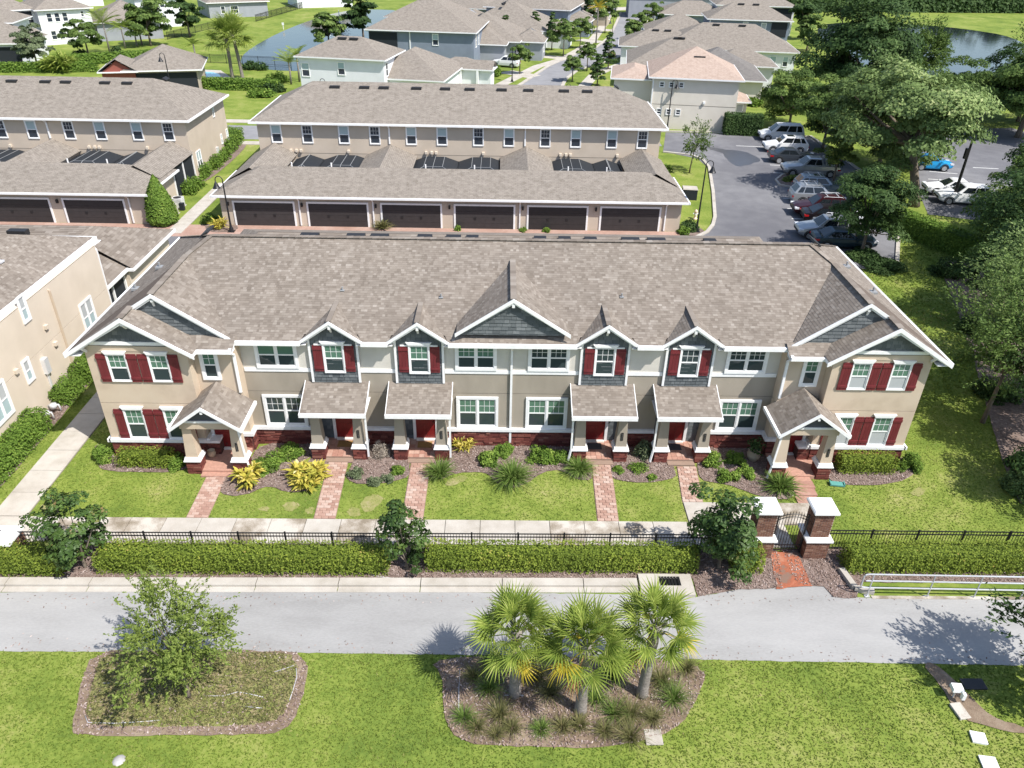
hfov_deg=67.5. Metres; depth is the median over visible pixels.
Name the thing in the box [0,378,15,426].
window
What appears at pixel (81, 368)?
clipped shrub
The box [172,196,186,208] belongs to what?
air conditioner
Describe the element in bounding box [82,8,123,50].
palm tree
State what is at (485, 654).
muhly grass
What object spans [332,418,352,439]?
front door
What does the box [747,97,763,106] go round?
shrub
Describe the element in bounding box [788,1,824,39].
tree
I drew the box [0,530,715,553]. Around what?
metal fence
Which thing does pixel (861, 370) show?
window
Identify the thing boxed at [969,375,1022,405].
shrub
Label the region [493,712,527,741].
muhly grass
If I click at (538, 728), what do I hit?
muhly grass
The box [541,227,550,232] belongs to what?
shrub
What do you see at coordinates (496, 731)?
muhly grass
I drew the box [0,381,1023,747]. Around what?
mulch chips
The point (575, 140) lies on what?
window
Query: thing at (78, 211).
garage door
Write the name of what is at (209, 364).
window
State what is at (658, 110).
window
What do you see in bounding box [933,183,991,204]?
parked car
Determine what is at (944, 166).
parked car
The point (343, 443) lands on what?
doormat
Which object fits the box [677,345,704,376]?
window
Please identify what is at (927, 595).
handrail
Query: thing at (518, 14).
house
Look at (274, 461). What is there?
shrub
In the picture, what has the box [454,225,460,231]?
shrub
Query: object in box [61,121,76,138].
window
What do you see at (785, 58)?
window
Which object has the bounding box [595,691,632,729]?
muhly grass
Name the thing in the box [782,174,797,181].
shrub
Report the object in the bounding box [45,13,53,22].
window
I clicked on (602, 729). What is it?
muhly grass
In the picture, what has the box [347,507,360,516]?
worn lawn patch
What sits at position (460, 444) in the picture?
variegated plant
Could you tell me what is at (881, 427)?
window
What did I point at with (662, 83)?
window
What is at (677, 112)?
window
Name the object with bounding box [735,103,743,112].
window
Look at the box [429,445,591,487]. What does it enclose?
mulch bed
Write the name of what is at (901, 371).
window
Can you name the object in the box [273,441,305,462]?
shrub
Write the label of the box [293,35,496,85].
house
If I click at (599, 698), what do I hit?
muhly grass
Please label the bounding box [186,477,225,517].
paver walk
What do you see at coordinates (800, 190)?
parked car
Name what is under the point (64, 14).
window
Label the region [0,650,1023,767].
grass
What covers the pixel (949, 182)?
parked car
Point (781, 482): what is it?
spiky plant
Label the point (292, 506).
worn lawn patch
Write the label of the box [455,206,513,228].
garage door
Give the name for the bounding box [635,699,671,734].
muhly grass
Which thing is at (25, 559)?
hedge
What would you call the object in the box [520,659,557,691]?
muhly grass
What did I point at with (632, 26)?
street tree
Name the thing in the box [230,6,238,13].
window
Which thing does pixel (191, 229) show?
garage apron
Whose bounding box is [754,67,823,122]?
tree
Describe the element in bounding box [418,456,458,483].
fountain grass
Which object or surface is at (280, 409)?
window
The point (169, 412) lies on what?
window
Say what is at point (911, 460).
shrub
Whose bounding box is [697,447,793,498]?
mulch bed
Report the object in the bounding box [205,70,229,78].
pool deck
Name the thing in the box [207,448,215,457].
planter urn
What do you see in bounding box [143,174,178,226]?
cypress tree
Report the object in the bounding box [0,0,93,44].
house
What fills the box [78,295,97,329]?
window
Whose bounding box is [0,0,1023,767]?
lawn
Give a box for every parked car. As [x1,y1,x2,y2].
[493,55,520,67]
[757,122,804,140]
[762,134,808,151]
[767,147,814,163]
[780,155,840,177]
[788,180,845,200]
[790,192,847,216]
[792,172,846,193]
[794,212,856,239]
[800,203,863,219]
[809,226,878,247]
[917,153,953,171]
[921,177,970,195]
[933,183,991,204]
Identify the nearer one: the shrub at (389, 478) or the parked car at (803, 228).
the shrub at (389, 478)
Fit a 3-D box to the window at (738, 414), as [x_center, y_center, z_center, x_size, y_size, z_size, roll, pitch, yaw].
[10.454,1.450,35.441,1.920,1.700,0.070,1,32,-1]
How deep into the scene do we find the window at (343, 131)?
67.68 m
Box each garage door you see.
[0,199,53,221]
[63,200,127,223]
[234,202,294,225]
[308,204,367,226]
[382,205,440,227]
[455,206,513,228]
[528,207,586,229]
[600,208,659,230]
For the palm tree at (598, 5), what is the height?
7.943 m
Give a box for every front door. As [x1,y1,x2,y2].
[211,429,231,449]
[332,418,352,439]
[413,419,435,440]
[586,421,608,442]
[668,422,687,442]
[787,435,805,454]
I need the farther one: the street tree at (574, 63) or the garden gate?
the street tree at (574, 63)
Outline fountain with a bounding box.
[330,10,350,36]
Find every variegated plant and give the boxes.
[206,215,228,229]
[227,461,266,491]
[282,457,332,493]
[451,437,476,453]
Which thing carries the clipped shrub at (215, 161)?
on the mulch bed at (235, 154)
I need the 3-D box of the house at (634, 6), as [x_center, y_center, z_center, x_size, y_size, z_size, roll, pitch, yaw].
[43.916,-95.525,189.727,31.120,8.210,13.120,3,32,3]
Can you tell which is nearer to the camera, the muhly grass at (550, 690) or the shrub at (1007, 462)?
the muhly grass at (550, 690)
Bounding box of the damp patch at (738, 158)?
[709,147,759,165]
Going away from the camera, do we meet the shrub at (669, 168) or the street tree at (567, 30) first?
the shrub at (669, 168)
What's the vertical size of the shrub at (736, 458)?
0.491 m
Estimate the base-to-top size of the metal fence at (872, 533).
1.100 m
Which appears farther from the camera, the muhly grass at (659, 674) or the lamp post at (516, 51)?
the lamp post at (516, 51)
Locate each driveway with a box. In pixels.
[502,70,540,77]
[544,55,571,58]
[575,39,601,42]
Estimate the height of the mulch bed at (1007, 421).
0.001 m
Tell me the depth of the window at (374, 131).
67.71 m
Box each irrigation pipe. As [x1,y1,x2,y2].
[85,715,158,723]
[204,692,262,696]
[275,665,296,699]
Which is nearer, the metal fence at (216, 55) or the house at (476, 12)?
the metal fence at (216, 55)
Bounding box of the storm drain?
[638,574,695,596]
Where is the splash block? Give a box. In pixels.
[829,480,844,486]
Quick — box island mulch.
[778,174,798,185]
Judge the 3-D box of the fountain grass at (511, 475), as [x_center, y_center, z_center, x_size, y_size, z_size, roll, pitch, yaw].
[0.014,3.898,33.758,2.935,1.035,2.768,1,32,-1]
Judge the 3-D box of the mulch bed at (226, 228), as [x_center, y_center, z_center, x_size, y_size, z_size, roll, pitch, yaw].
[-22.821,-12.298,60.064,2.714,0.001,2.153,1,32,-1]
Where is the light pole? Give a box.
[952,112,990,203]
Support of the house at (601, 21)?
on the lawn at (238, 104)
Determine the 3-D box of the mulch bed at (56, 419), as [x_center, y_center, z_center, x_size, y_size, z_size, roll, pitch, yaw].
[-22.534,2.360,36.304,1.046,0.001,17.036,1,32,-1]
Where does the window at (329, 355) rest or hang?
in the townhouse building at (805, 361)
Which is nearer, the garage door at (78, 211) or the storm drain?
the storm drain
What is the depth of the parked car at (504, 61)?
123.88 m
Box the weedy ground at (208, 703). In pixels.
[86,652,297,726]
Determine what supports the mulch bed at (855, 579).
on the lawn at (238, 104)
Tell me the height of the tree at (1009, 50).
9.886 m
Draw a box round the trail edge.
[871,596,1023,599]
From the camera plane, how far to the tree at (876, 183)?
54.49 m
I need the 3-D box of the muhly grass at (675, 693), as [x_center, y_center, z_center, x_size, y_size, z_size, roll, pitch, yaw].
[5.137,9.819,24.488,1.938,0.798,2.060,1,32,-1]
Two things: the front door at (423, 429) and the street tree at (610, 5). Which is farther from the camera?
the street tree at (610, 5)
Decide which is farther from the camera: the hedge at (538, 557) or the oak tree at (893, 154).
the oak tree at (893, 154)
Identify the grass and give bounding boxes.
[0,395,1023,551]
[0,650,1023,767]
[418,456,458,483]
[445,700,479,735]
[456,659,491,688]
[459,713,490,740]
[468,668,509,703]
[473,645,506,674]
[476,689,525,732]
[483,455,538,496]
[484,718,509,744]
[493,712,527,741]
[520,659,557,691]
[526,713,554,741]
[532,672,569,711]
[548,708,578,742]
[559,455,601,485]
[564,709,596,736]
[587,687,611,710]
[590,713,618,749]
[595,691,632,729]
[598,664,637,693]
[603,689,658,731]
[607,711,656,754]
[635,661,686,701]
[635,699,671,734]
[649,670,700,718]
[671,652,707,682]
[860,236,984,403]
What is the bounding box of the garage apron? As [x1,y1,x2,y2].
[0,222,679,235]
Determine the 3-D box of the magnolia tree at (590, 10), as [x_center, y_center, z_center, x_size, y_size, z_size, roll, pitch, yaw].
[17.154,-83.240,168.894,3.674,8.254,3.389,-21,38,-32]
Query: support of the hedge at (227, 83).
on the lawn at (238, 104)
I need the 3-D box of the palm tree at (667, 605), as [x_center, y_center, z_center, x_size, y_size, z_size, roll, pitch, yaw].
[4.420,8.076,23.585,3.053,4.778,2.906,1,32,-1]
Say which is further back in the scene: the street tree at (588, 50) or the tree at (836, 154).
the street tree at (588, 50)
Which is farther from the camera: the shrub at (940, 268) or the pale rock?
the shrub at (940, 268)
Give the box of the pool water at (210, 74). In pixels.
[205,72,219,77]
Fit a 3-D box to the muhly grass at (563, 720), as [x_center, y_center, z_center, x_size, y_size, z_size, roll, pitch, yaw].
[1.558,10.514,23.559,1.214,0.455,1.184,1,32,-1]
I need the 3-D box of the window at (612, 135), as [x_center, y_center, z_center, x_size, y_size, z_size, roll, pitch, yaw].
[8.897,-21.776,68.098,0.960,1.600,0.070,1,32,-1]
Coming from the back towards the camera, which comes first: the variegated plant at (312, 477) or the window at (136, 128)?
the window at (136, 128)
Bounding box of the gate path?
[771,551,811,588]
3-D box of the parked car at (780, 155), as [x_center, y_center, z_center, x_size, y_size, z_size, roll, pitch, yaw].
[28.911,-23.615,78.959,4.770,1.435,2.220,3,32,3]
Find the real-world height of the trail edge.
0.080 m
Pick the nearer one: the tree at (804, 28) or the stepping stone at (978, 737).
the stepping stone at (978, 737)
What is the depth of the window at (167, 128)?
67.42 m
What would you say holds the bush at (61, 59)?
on the lawn at (238, 104)
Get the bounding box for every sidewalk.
[0,516,694,545]
[226,119,248,122]
[242,141,259,144]
[497,15,611,84]
[578,20,654,85]
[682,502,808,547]
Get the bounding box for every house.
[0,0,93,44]
[0,8,48,62]
[23,0,103,5]
[91,0,163,40]
[97,44,207,88]
[116,0,181,26]
[197,0,269,17]
[288,0,352,7]
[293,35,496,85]
[364,0,508,59]
[383,0,483,16]
[449,0,494,12]
[478,12,548,60]
[483,0,595,36]
[487,0,573,48]
[580,0,610,25]
[610,46,751,131]
[618,22,799,70]
[626,0,711,18]
[626,36,778,98]
[643,2,793,40]
[656,0,793,35]
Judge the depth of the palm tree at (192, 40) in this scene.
118.10 m
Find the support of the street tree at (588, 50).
on the lawn at (238, 104)
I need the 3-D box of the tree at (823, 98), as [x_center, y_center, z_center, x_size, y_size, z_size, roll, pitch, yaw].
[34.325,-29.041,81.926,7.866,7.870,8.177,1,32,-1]
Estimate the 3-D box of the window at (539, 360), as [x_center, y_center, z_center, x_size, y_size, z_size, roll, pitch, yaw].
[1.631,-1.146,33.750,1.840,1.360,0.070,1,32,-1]
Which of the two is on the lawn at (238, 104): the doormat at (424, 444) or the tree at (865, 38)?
the tree at (865, 38)
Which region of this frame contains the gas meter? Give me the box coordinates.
[47,402,61,411]
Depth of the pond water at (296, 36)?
144.22 m
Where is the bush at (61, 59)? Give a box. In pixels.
[34,50,79,73]
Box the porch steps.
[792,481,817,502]
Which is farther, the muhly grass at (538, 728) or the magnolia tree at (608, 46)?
the magnolia tree at (608, 46)
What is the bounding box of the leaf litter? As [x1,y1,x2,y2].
[5,594,1023,661]
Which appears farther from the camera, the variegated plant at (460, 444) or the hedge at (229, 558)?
the variegated plant at (460, 444)
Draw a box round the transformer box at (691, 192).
[682,185,697,200]
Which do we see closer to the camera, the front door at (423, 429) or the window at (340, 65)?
the front door at (423, 429)
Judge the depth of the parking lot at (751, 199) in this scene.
69.93 m
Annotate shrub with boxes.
[0,406,53,486]
[48,373,85,405]
[67,352,92,385]
[71,48,86,54]
[91,444,114,465]
[109,46,123,52]
[167,451,185,472]
[180,176,202,194]
[189,174,207,187]
[198,161,212,178]
[200,212,217,223]
[207,153,224,169]
[218,146,232,162]
[224,134,238,154]
[227,125,245,145]
[242,60,268,69]
[246,87,276,98]
[252,450,281,472]
[257,80,286,92]
[257,464,269,477]
[263,71,289,82]
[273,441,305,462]
[346,466,363,479]
[367,476,383,486]
[369,440,389,459]
[381,473,394,483]
[390,465,405,475]
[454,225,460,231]
[478,450,499,467]
[493,441,514,459]
[494,65,501,76]
[518,226,527,232]
[525,444,555,464]
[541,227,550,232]
[548,450,571,464]
[611,465,624,474]
[627,461,649,475]
[632,439,651,460]
[646,473,657,481]
[665,163,672,171]
[676,225,690,234]
[679,218,699,232]
[702,449,722,468]
[716,467,741,483]
[723,450,746,465]
[735,463,755,481]
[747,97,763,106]
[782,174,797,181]
[844,246,879,263]
[859,252,908,276]
[894,452,924,473]
[926,256,964,279]
[955,313,989,339]
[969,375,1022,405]
[997,470,1023,504]
[1002,452,1023,473]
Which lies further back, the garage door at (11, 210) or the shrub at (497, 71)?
the shrub at (497, 71)
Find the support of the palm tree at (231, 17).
on the lawn at (238, 104)
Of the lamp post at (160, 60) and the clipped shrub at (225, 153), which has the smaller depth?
the clipped shrub at (225, 153)
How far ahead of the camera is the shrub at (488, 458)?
34.80 m
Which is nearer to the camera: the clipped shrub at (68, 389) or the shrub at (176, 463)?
the shrub at (176, 463)
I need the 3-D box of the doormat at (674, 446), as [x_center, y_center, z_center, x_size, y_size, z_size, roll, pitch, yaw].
[7.625,2.966,36.083,0.660,0.020,0.480,1,32,-1]
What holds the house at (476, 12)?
on the lawn at (238, 104)
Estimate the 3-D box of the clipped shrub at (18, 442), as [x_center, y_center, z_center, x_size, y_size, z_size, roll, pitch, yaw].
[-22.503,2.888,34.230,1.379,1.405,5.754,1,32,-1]
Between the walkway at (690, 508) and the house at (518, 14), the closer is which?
the walkway at (690, 508)
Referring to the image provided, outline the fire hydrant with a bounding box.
[693,209,697,219]
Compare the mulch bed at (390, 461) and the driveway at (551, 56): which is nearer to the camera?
the mulch bed at (390, 461)
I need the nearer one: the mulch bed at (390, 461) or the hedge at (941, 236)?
the mulch bed at (390, 461)
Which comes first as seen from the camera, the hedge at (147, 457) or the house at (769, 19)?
the hedge at (147, 457)
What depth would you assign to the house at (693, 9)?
162.96 m
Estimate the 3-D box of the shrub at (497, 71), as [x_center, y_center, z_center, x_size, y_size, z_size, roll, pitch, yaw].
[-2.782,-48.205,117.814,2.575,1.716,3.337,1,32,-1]
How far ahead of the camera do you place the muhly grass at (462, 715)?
23.84 m
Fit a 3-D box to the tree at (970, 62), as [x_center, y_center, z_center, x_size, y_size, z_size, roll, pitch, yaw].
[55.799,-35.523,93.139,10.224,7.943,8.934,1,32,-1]
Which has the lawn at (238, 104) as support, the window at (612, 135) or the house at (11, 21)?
the house at (11, 21)
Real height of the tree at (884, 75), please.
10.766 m
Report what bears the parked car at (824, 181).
on the parking lot at (751, 199)
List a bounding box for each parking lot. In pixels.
[663,132,895,268]
[919,128,1023,219]
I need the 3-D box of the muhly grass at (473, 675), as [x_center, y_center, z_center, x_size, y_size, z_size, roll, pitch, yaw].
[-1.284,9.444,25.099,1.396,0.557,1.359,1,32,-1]
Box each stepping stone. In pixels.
[949,702,970,719]
[969,730,987,744]
[978,755,999,767]
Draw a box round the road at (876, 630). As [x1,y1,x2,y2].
[0,586,1023,665]
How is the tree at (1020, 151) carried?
on the lawn at (238, 104)
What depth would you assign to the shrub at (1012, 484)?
33.60 m
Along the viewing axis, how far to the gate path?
29.55 m
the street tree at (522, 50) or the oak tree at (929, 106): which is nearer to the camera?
the oak tree at (929, 106)
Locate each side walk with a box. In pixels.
[0,392,104,516]
[170,183,221,232]
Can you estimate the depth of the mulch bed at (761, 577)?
29.10 m
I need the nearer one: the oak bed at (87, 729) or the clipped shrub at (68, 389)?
the oak bed at (87, 729)
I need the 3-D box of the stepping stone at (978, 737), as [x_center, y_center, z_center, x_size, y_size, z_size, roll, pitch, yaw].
[14.421,10.954,23.678,0.441,0.110,0.399,7,32,9]
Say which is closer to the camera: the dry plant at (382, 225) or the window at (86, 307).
the window at (86, 307)
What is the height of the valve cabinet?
0.560 m
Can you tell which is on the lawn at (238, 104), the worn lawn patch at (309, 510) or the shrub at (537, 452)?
the worn lawn patch at (309, 510)
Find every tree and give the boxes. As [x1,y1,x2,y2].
[9,22,55,61]
[17,487,112,570]
[56,18,104,52]
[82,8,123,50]
[103,558,248,709]
[106,14,135,48]
[119,24,145,45]
[122,0,171,45]
[125,13,155,44]
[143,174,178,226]
[163,0,204,36]
[180,34,204,52]
[199,14,255,77]
[206,6,256,77]
[272,48,298,84]
[283,44,306,81]
[311,11,346,41]
[339,0,377,36]
[373,498,432,574]
[462,579,564,699]
[507,43,534,73]
[531,587,641,715]
[532,11,540,20]
[546,12,559,49]
[547,18,580,55]
[561,55,582,81]
[573,16,594,47]
[576,42,597,70]
[584,0,596,17]
[589,0,607,43]
[589,53,606,85]
[594,0,620,32]
[601,32,617,68]
[613,575,705,699]
[624,18,643,34]
[629,11,653,29]
[642,1,663,19]
[654,13,664,19]
[681,114,713,172]
[687,481,763,584]
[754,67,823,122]
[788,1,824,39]
[790,0,925,85]
[794,73,857,148]
[795,14,827,50]
[812,109,873,180]
[819,59,1004,207]
[827,54,963,162]
[829,162,928,251]
[858,119,944,189]
[907,9,968,74]
[928,241,1023,423]
[943,55,1021,115]
[945,210,1023,388]
[947,242,1023,304]
[960,180,1023,243]
[965,159,1023,261]
[965,213,1023,318]
[968,48,1023,137]
[978,582,1023,656]
[984,41,1023,121]
[984,316,1023,399]
[987,153,1023,200]
[1002,136,1023,168]
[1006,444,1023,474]
[1011,22,1023,47]
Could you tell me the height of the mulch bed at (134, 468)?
0.001 m
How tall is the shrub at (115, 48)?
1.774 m
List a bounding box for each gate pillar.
[0,526,27,547]
[750,497,782,557]
[795,497,840,558]
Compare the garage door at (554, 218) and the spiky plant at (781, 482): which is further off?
the garage door at (554, 218)
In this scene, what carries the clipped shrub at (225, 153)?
on the mulch bed at (235, 154)
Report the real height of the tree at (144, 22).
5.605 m
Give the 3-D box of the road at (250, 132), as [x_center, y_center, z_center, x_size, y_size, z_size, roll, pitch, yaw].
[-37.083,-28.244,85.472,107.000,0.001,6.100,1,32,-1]
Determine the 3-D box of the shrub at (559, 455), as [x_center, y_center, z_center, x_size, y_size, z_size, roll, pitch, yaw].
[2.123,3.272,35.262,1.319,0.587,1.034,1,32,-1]
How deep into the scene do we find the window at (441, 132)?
67.85 m
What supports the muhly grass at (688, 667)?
on the palm mulch bed at (669, 722)
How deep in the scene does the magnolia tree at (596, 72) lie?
110.92 m
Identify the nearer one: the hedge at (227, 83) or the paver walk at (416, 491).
the paver walk at (416, 491)
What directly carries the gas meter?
attached to the townhouse building at (63, 288)
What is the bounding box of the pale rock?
[112,754,125,765]
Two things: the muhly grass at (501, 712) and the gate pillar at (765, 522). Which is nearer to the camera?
the muhly grass at (501, 712)
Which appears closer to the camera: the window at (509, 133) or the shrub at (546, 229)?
the shrub at (546, 229)
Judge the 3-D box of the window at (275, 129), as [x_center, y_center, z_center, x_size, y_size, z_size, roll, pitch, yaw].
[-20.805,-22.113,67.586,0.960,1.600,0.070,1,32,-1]
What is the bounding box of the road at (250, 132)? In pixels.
[227,125,661,145]
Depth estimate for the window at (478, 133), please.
67.90 m
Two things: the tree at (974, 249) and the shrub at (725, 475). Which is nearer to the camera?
the shrub at (725, 475)
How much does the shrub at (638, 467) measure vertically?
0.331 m
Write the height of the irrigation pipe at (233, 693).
0.026 m
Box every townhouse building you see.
[0,75,228,223]
[0,225,175,440]
[63,225,953,480]
[210,81,690,231]
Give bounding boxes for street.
[522,12,641,84]
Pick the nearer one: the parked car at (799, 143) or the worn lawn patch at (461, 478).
the worn lawn patch at (461, 478)
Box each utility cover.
[644,729,663,744]
[959,678,987,689]
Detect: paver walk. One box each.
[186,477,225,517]
[313,462,347,518]
[404,463,429,519]
[592,465,618,520]
[677,466,702,501]
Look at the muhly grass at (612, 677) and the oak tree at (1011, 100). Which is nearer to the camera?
the muhly grass at (612, 677)
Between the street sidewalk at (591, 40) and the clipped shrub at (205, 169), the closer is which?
the clipped shrub at (205, 169)
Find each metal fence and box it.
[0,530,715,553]
[166,22,213,39]
[196,53,290,65]
[255,2,302,20]
[829,529,1023,548]
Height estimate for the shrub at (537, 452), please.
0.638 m
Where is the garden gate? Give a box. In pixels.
[773,512,809,551]
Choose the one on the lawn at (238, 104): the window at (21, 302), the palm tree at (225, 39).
the palm tree at (225, 39)
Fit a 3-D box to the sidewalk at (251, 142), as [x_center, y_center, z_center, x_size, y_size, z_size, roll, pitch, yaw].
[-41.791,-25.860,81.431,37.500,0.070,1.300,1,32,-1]
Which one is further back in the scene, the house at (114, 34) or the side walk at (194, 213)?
the house at (114, 34)
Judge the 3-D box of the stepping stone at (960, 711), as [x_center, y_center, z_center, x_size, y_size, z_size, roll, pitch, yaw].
[14.303,10.462,24.454,0.368,0.130,0.578,-4,32,-8]
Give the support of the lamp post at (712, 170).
on the mulch bed at (697, 233)
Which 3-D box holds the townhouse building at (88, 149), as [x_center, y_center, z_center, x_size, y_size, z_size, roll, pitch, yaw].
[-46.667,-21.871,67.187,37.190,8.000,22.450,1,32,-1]
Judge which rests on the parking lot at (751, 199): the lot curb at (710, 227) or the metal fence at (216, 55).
the lot curb at (710, 227)
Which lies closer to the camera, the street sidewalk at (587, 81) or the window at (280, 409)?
the window at (280, 409)
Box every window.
[0,120,8,137]
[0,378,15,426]
[15,293,31,324]
[20,356,35,384]
[23,120,39,138]
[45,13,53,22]
[50,30,57,39]
[53,12,60,21]
[61,12,68,21]
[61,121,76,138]
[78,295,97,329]
[92,121,107,139]
[101,351,132,381]
[119,406,149,438]
[129,122,144,140]
[143,351,172,381]
[159,406,182,438]
[161,122,175,140]
[195,149,202,170]
[198,354,221,379]
[220,6,225,13]
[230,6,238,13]
[253,346,298,368]
[262,394,308,425]
[269,124,282,142]
[300,62,309,76]
[301,125,313,142]
[319,341,345,372]
[337,62,345,75]
[337,125,349,143]
[369,126,380,144]
[385,62,388,76]
[405,127,416,144]
[405,342,430,373]
[432,34,438,45]
[436,127,447,145]
[455,348,496,370]
[456,396,497,427]
[473,128,483,145]
[504,128,514,146]
[525,397,567,428]
[528,349,569,371]
[540,129,550,146]
[570,129,581,147]
[593,344,618,375]
[606,130,617,147]
[636,131,648,148]
[656,108,661,114]
[659,81,664,86]
[675,109,680,115]
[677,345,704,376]
[679,82,683,87]
[714,399,761,430]
[724,352,769,373]
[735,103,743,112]
[761,23,766,29]
[770,56,776,63]
[781,56,788,66]
[798,362,822,386]
[835,413,857,445]
[846,360,875,389]
[866,414,897,445]
[886,360,916,390]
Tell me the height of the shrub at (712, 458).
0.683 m
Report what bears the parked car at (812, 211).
on the parking lot at (751, 199)
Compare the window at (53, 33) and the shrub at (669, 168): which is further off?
the window at (53, 33)
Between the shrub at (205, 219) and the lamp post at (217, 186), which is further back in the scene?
the shrub at (205, 219)
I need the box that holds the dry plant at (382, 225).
[371,218,394,229]
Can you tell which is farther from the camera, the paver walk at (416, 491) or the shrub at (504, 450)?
the shrub at (504, 450)
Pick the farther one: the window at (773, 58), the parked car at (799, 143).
the window at (773, 58)
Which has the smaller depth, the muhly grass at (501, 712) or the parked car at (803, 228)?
the muhly grass at (501, 712)
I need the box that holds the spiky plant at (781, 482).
[754,469,806,502]
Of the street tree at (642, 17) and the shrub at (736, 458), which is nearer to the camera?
the shrub at (736, 458)
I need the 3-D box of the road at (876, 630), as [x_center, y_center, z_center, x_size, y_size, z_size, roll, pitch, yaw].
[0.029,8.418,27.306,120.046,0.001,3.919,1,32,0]
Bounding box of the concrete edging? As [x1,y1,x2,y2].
[838,567,874,594]
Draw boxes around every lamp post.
[158,53,169,81]
[212,176,235,232]
[510,47,517,81]
[667,80,678,127]
[694,160,715,232]
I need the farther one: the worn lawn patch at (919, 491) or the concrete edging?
the worn lawn patch at (919, 491)
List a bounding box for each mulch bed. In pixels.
[0,380,90,485]
[0,545,776,595]
[95,446,186,471]
[201,144,245,179]
[205,223,237,231]
[221,443,327,495]
[346,444,409,483]
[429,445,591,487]
[433,656,704,747]
[611,447,675,481]
[677,228,703,235]
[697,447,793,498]
[782,548,1023,597]
[829,457,912,484]
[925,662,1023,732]
[943,261,1023,502]
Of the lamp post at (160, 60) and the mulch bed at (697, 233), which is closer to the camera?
the mulch bed at (697, 233)
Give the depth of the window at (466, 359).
33.78 m
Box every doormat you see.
[337,440,352,446]
[417,441,431,447]
[587,443,601,448]
[668,444,681,449]
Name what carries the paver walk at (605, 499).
on the lawn at (238, 104)
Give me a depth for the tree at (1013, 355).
35.90 m
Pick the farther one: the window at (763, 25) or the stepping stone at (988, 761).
the window at (763, 25)
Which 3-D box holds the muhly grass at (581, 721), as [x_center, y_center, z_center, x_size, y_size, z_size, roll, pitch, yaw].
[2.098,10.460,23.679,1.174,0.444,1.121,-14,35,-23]
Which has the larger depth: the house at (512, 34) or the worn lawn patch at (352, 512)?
the house at (512, 34)
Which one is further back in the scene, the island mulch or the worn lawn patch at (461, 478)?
the island mulch
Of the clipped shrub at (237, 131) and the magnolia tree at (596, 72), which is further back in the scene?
the magnolia tree at (596, 72)
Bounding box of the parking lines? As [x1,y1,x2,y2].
[752,146,996,242]
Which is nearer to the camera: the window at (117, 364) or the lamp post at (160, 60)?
the window at (117, 364)
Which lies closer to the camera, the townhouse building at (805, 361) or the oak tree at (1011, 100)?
the townhouse building at (805, 361)
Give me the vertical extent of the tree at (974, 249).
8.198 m
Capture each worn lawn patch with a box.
[259,506,269,510]
[282,501,299,510]
[305,507,313,513]
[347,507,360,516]
[360,494,382,511]
[445,475,467,485]
[910,487,924,495]
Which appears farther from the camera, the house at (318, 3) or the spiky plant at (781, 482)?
the house at (318, 3)
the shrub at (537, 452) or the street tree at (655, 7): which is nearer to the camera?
the shrub at (537, 452)
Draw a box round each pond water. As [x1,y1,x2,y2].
[241,9,394,70]
[817,22,1023,77]
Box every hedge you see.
[0,60,99,72]
[0,537,74,577]
[48,49,150,63]
[90,537,392,576]
[112,443,175,469]
[201,76,280,90]
[423,537,701,575]
[722,111,764,136]
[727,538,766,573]
[786,0,1023,12]
[833,448,899,474]
[836,537,1023,575]
[861,197,992,259]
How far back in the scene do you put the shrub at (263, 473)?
33.95 m
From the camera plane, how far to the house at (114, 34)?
140.74 m
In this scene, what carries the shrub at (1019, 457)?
on the mulch bed at (1007, 421)
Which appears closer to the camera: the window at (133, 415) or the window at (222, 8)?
the window at (133, 415)
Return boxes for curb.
[0,577,637,592]
[517,12,621,84]
[561,20,647,85]
[661,130,899,260]
[663,151,716,235]
[775,173,790,187]
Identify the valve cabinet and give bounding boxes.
[949,683,966,700]
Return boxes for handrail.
[860,573,1023,598]
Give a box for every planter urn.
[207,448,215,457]
[747,437,766,461]
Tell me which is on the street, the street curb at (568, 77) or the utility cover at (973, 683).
the street curb at (568, 77)
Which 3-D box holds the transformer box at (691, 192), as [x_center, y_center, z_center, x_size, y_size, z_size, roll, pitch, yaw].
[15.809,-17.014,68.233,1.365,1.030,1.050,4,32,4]
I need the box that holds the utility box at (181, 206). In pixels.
[179,202,185,210]
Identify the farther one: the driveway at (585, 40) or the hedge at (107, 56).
the driveway at (585, 40)
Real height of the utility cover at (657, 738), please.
0.090 m
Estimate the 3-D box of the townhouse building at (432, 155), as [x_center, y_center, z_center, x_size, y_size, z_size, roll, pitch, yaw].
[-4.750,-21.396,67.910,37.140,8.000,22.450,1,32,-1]
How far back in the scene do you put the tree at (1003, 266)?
40.24 m
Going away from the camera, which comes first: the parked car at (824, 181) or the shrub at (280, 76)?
the parked car at (824, 181)
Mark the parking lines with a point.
(929, 171)
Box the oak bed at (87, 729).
[73,649,307,735]
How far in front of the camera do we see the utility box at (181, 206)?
63.11 m

